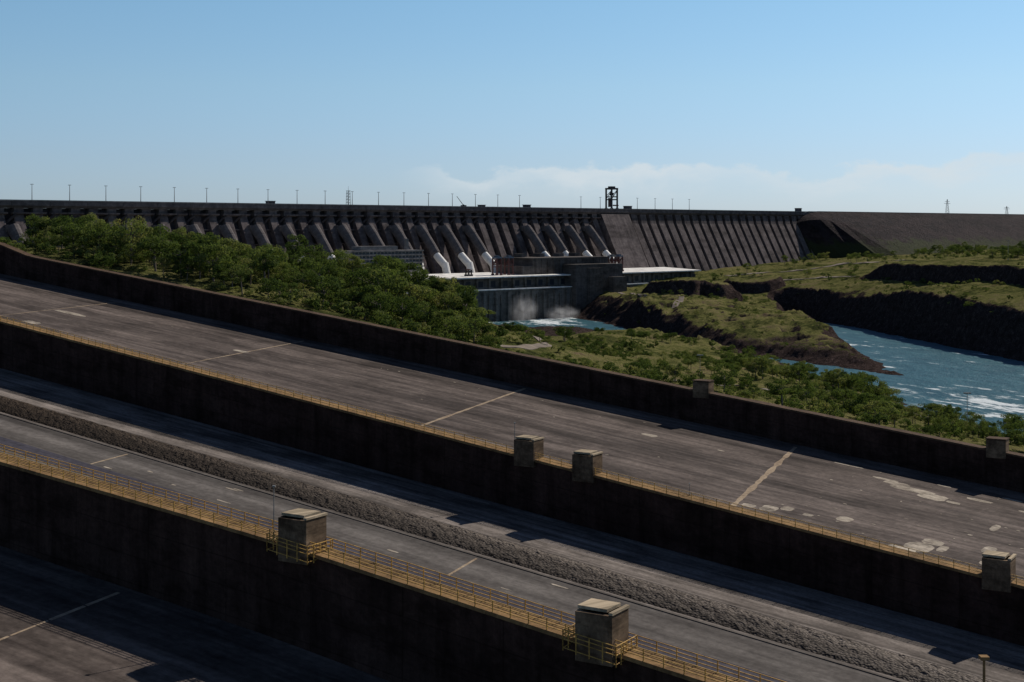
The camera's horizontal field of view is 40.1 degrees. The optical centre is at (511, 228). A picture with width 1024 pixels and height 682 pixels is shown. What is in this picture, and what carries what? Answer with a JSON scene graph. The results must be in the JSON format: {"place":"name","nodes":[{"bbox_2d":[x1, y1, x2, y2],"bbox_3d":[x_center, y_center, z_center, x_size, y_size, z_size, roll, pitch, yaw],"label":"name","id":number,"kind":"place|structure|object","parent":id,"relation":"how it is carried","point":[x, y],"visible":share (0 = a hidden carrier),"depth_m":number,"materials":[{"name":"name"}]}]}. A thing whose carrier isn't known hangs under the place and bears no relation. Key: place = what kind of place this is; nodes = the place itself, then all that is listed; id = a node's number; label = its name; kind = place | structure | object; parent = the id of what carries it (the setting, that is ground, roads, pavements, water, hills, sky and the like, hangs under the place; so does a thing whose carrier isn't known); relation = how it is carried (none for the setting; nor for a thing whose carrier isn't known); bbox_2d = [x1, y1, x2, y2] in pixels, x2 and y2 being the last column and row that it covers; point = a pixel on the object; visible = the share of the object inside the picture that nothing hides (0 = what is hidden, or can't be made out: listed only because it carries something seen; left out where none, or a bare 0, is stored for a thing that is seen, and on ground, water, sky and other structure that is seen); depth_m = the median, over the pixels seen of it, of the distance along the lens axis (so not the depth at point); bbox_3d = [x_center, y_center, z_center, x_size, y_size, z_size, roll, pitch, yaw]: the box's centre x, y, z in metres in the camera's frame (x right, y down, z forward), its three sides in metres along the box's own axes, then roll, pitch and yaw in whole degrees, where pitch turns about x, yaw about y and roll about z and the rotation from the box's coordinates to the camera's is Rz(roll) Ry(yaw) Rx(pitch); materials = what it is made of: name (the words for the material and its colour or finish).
{"place":"outdoors","nodes":[
{"label":"outdoors","id":0,"kind":"place"},
{"bbox_2d":[0,546,389,681],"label":"spillway chute floor","id":1,"kind":"structure","parent":0,"point":[126,635],"depth_m":158.92,"materials":[{"name":"concrete"}]},
{"bbox_2d":[0,368,1017,681],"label":"spillway chute floor","id":2,"kind":"structure","parent":0,"point":[742,650],"depth_m":210.22,"materials":[{"name":"grey concrete"}]},
{"bbox_2d":[0,436,789,681],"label":"drainage strip","id":3,"kind":"object","parent":2,"relation":"on","point":[17,445],"visible":0.39,"depth_m":207.18,"materials":[{"name":"metal"}]},
{"bbox_2d":[0,412,908,681],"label":"concrete kerb","id":4,"kind":"structure","parent":2,"relation":"on","point":[485,556],"depth_m":212.68,"materials":[{"name":"grey concrete"}]},
{"bbox_2d":[0,396,993,681],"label":"gravel bed","id":5,"kind":"object","parent":2,"relation":"on","point":[880,660],"visible":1,"depth_m":215.41,"materials":[{"name":"grey gravel"}]},
{"bbox_2d":[0,368,1023,681],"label":"concrete kerb","id":6,"kind":"structure","parent":2,"relation":"on","point":[924,640],"depth_m":228.64,"materials":[{"name":"grey concrete"}]},
{"bbox_2d":[0,274,1023,579],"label":"spillway chute floor","id":7,"kind":"structure","parent":0,"point":[402,384],"depth_m":325.07,"materials":[{"name":"concrete"}]},
{"bbox_2d":[0,302,796,639],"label":"expansion joint","id":8,"kind":"object","parent":7,"relation":"on","point":[754,486],"visible":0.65,"depth_m":287.70,"materials":[{"name":"beige concrete"}]},
{"bbox_2d":[1,301,1022,526],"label":"slab seam","id":9,"kind":"object","parent":7,"relation":"on","point":[465,405],"visible":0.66,"depth_m":329.41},
{"bbox_2d":[23,310,1023,590],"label":"concrete repair patches","id":10,"kind":"object","parent":7,"relation":"on","point":[923,546],"visible":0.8,"depth_m":269.37,"materials":[{"name":"beige concrete"}]},
{"bbox_2d":[0,0,1023,213],"label":"sky","id":11,"kind":"structure","parent":0,"point":[908,106],"materials":[{"name":"blue"}]},
{"bbox_2d":[17,247,1023,453],"bbox_3d":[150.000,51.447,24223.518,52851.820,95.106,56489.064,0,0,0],"label":"ground","id":12,"kind":"structure","parent":0,"point":[923,311],"depth_m":1180.66,"materials":[{"name":"green plant"}]},
{"bbox_2d":[0,212,509,350],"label":"forest trees","id":13,"kind":"object","parent":12,"relation":"on","point":[391,285],"visible":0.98,"depth_m":501.24,"materials":[{"name":"green plant"}]},
{"bbox_2d":[0,465,690,681],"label":"spillway wall","id":14,"kind":"structure","parent":12,"relation":"on","point":[385,630],"depth_m":162.98,"materials":[{"name":"concrete"}]},
{"bbox_2d":[266,508,332,564],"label":"wall pier","id":15,"kind":"structure","parent":14,"relation":"attached to","point":[299,530],"depth_m":161.13,"materials":[{"name":"concrete"}]},
{"bbox_2d":[0,453,742,681],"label":"coping","id":16,"kind":"object","parent":14,"relation":"on","point":[676,672],"visible":0.62,"depth_m":156.03,"materials":[{"name":"concrete"}]},
{"bbox_2d":[272,485,275,538],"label":"lamp post","id":17,"kind":"object","parent":16,"relation":"on","point":[273,486],"visible":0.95,"depth_m":163.97,"materials":[{"name":"metal"}]},
{"bbox_2d":[0,444,785,681],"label":"handrail","id":18,"kind":"object","parent":16,"relation":"on","point":[344,556],"visible":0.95,"depth_m":155.93,"materials":[{"name":"yellow metal"}]},
{"bbox_2d":[562,598,636,667],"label":"wall pier","id":19,"kind":"structure","parent":14,"relation":"attached to","point":[601,627],"depth_m":140.60,"materials":[{"name":"concrete"}]},
{"bbox_2d":[0,199,814,273],"bbox_3d":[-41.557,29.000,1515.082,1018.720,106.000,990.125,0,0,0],"label":"concrete dam","id":20,"kind":"structure","parent":12,"relation":"on","point":[457,239],"depth_m":1522.26,"materials":[{"name":"grey concrete"}]},
{"bbox_2d":[346,191,350,204],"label":"lattice mast","id":21,"kind":"object","parent":20,"relation":"on","point":[348,202],"visible":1,"depth_m":1423.81,"materials":[{"name":"metal"}]},
{"bbox_2d":[605,186,618,208],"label":"gantry crane","id":22,"kind":"object","parent":20,"relation":"on","point":[611,193],"visible":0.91,"depth_m":1703.04,"materials":[{"name":"metal"}]},
{"bbox_2d":[608,198,618,206],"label":"crane hoist","id":23,"kind":"object","parent":22,"relation":"on","point":[609,203],"visible":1,"depth_m":1707.71,"materials":[{"name":"red paint"}]},
{"bbox_2d":[623,206,631,209],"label":"crest hut","id":24,"kind":"object","parent":20,"relation":"on","point":[626,207],"visible":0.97,"depth_m":1722.37,"materials":[{"name":"concrete"}]},
{"bbox_2d":[0,323,1023,645],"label":"spillway wall","id":25,"kind":"structure","parent":12,"relation":"on","point":[940,595],"depth_m":242.20,"materials":[{"name":"concrete"}]},
{"bbox_2d":[0,318,1023,588],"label":"coping","id":26,"kind":"object","parent":25,"relation":"on","point":[598,476],"visible":0.75,"depth_m":241.39,"materials":[{"name":"concrete"}]},
{"bbox_2d":[0,316,1023,583],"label":"handrail","id":27,"kind":"object","parent":26,"relation":"on","point":[510,448],"visible":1,"depth_m":243.73,"materials":[{"name":"metal"}]},
{"bbox_2d":[514,435,543,467],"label":"wall pier","id":28,"kind":"structure","parent":25,"relation":"attached to","point":[526,447],"depth_m":243.48,"materials":[{"name":"concrete"}]},
{"bbox_2d":[572,449,602,482],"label":"wall pier","id":29,"kind":"structure","parent":25,"relation":"attached to","point":[585,463],"depth_m":237.35,"materials":[{"name":"concrete"}]},
{"bbox_2d":[982,550,1016,592],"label":"wall pier","id":30,"kind":"structure","parent":25,"relation":"attached to","point":[998,568],"depth_m":201.80,"materials":[{"name":"concrete"}]},
{"bbox_2d":[0,246,1023,492],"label":"spillway wall","id":31,"kind":"structure","parent":12,"relation":"on","point":[924,454],"depth_m":365.86,"materials":[{"name":"concrete"}]},
{"bbox_2d":[0,242,1023,457],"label":"coping","id":32,"kind":"object","parent":31,"relation":"on","point":[796,410],"visible":1,"depth_m":370.64,"materials":[{"name":"concrete"}]},
{"bbox_2d":[692,379,713,398],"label":"wall pier","id":33,"kind":"structure","parent":31,"relation":"attached to","point":[703,388],"depth_m":345.61,"materials":[{"name":"concrete"}]},
{"bbox_2d":[985,436,1009,458],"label":"wall pier","id":34,"kind":"structure","parent":31,"relation":"attached to","point":[997,447],"depth_m":308.65,"materials":[{"name":"concrete"}]},
{"bbox_2d":[361,267,700,321],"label":"powerhouse","id":35,"kind":"structure","parent":12,"relation":"on","point":[506,297],"depth_m":1439.79,"materials":[{"name":"concrete"}]},
{"bbox_2d":[339,239,423,273],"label":"office building","id":36,"kind":"structure","parent":35,"relation":"on","point":[369,253],"depth_m":1343.92,"materials":[{"name":"concrete"}]},
{"bbox_2d":[352,252,421,267],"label":"windows","id":37,"kind":"structure","parent":36,"relation":"in","point":[356,252],"depth_m":1348.83,"materials":[{"name":"black glass"}]},
{"bbox_2d":[464,269,472,275],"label":"gantry crane","id":38,"kind":"object","parent":35,"relation":"on","point":[468,274],"visible":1,"depth_m":1400.27,"materials":[{"name":"metal"}]},
{"bbox_2d":[491,256,502,274],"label":"gantry crane","id":39,"kind":"object","parent":35,"relation":"on","point":[496,261],"visible":1,"depth_m":1427.91,"materials":[{"name":"grey paint"}]},
{"bbox_2d":[503,255,514,274],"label":"gantry crane","id":40,"kind":"object","parent":35,"relation":"on","point":[508,261],"visible":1,"depth_m":1439.68,"materials":[{"name":"red paint"}]},
{"bbox_2d":[608,254,615,262],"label":"gantry crane","id":41,"kind":"object","parent":35,"relation":"on","point":[611,258],"visible":0.52,"depth_m":1550.03,"materials":[{"name":"red paint"}]},
{"bbox_2d":[614,254,623,270],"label":"gantry crane","id":42,"kind":"object","parent":35,"relation":"on","point":[618,259],"visible":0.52,"depth_m":1556.98,"materials":[{"name":"red paint"}]},
{"bbox_2d":[539,339,552,342],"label":"tree","id":43,"kind":"object","parent":12,"relation":"on","point":[546,340],"visible":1,"depth_m":558.79,"materials":[{"name":"green plant"}]},
{"bbox_2d":[498,253,626,315],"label":"control building","id":44,"kind":"structure","parent":12,"relation":"on","point":[589,279],"depth_m":1485.00,"materials":[{"name":"concrete"}]},
{"bbox_2d":[636,357,648,361],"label":"tree","id":45,"kind":"object","parent":12,"relation":"on","point":[640,359],"visible":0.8,"depth_m":560.16,"materials":[{"name":"green plant"}]},
{"bbox_2d":[604,276,866,358],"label":"peninsula shrubs","id":46,"kind":"object","parent":12,"relation":"on","point":[735,300],"visible":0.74,"depth_m":1354.16,"materials":[{"name":"green plant"}]},
{"bbox_2d":[503,322,1023,444],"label":"riverbank trees","id":47,"kind":"object","parent":12,"relation":"on","point":[870,397],"visible":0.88,"depth_m":493.39,"materials":[{"name":"green plant"}]},
{"bbox_2d":[504,324,1023,445],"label":"riverbank shrubs","id":48,"kind":"object","parent":12,"relation":"on","point":[823,404],"visible":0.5,"depth_m":439.91,"materials":[{"name":"green plant"}]},
{"bbox_2d":[773,366,797,380],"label":"tree","id":49,"kind":"object","parent":12,"relation":"on","point":[785,370],"visible":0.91,"depth_m":597.97,"materials":[{"name":"green plant"}]},
{"bbox_2d":[789,363,814,368],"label":"tree","id":50,"kind":"object","parent":12,"relation":"on","point":[808,365],"visible":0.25,"depth_m":763.54,"materials":[{"name":"green plant"}]},
{"bbox_2d":[832,371,865,376],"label":"tree","id":51,"kind":"object","parent":12,"relation":"on","point":[845,373],"visible":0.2,"depth_m":751.81,"materials":[{"name":"green plant"}]},
{"bbox_2d":[694,240,1023,311],"bbox_3d":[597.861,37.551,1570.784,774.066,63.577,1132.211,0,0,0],"label":"bank trees","id":52,"kind":"object","parent":12,"relation":"on","point":[1004,250],"visible":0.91,"depth_m":1667.67,"materials":[{"name":"green plant"}]},
{"bbox_2d":[884,395,905,405],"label":"tree","id":53,"kind":"object","parent":12,"relation":"on","point":[887,398],"visible":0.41,"depth_m":520.43,"materials":[{"name":"green plant"}]},
{"bbox_2d":[797,212,1023,257],"bbox_3d":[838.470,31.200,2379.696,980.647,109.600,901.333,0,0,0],"label":"rockfill embankment","id":54,"kind":"structure","parent":12,"relation":"on","point":[838,234],"depth_m":2054.27,"materials":[{"name":"grey stone"}]},
{"bbox_2d":[815,211,1023,214],"bbox_3d":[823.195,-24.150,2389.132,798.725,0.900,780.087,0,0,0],"label":"guard wall","id":55,"kind":"structure","parent":54,"relation":"on","point":[905,212],"depth_m":2159.77,"materials":[{"name":"concrete"}]},
{"bbox_2d":[500,336,551,349],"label":"access road","id":56,"kind":"structure","parent":0,"point":[533,346],"depth_m":541.77,"materials":[{"name":"grey concrete"}]},
{"bbox_2d":[617,292,683,307],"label":"access road","id":57,"kind":"structure","parent":0,"point":[680,299],"depth_m":1352.12,"materials":[{"name":"grey concrete"}]},
{"bbox_2d":[489,317,1023,435],"bbox_3d":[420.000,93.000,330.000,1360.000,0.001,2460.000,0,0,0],"label":"river water","id":58,"kind":"structure","parent":0,"point":[935,373],"depth_m":918.63,"materials":[{"name":"blue liquid"}]},
{"bbox_2d":[783,276,854,280],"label":"access road","id":59,"kind":"structure","parent":0,"point":[817,277],"depth_m":1548.02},
{"bbox_2d":[725,260,913,275],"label":"access road","id":60,"kind":"structure","parent":0,"point":[818,267],"depth_m":1684.01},
{"bbox_2d":[715,384,979,431],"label":"access road","id":61,"kind":"structure","parent":0,"point":[767,389],"depth_m":527.13,"materials":[{"name":"grey concrete"}]},
{"bbox_2d":[978,655,989,681],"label":"lamp post","id":62,"kind":"object","parent":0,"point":[983,658],"visible":1,"depth_m":122.09,"materials":[{"name":"metal"}]}
]}

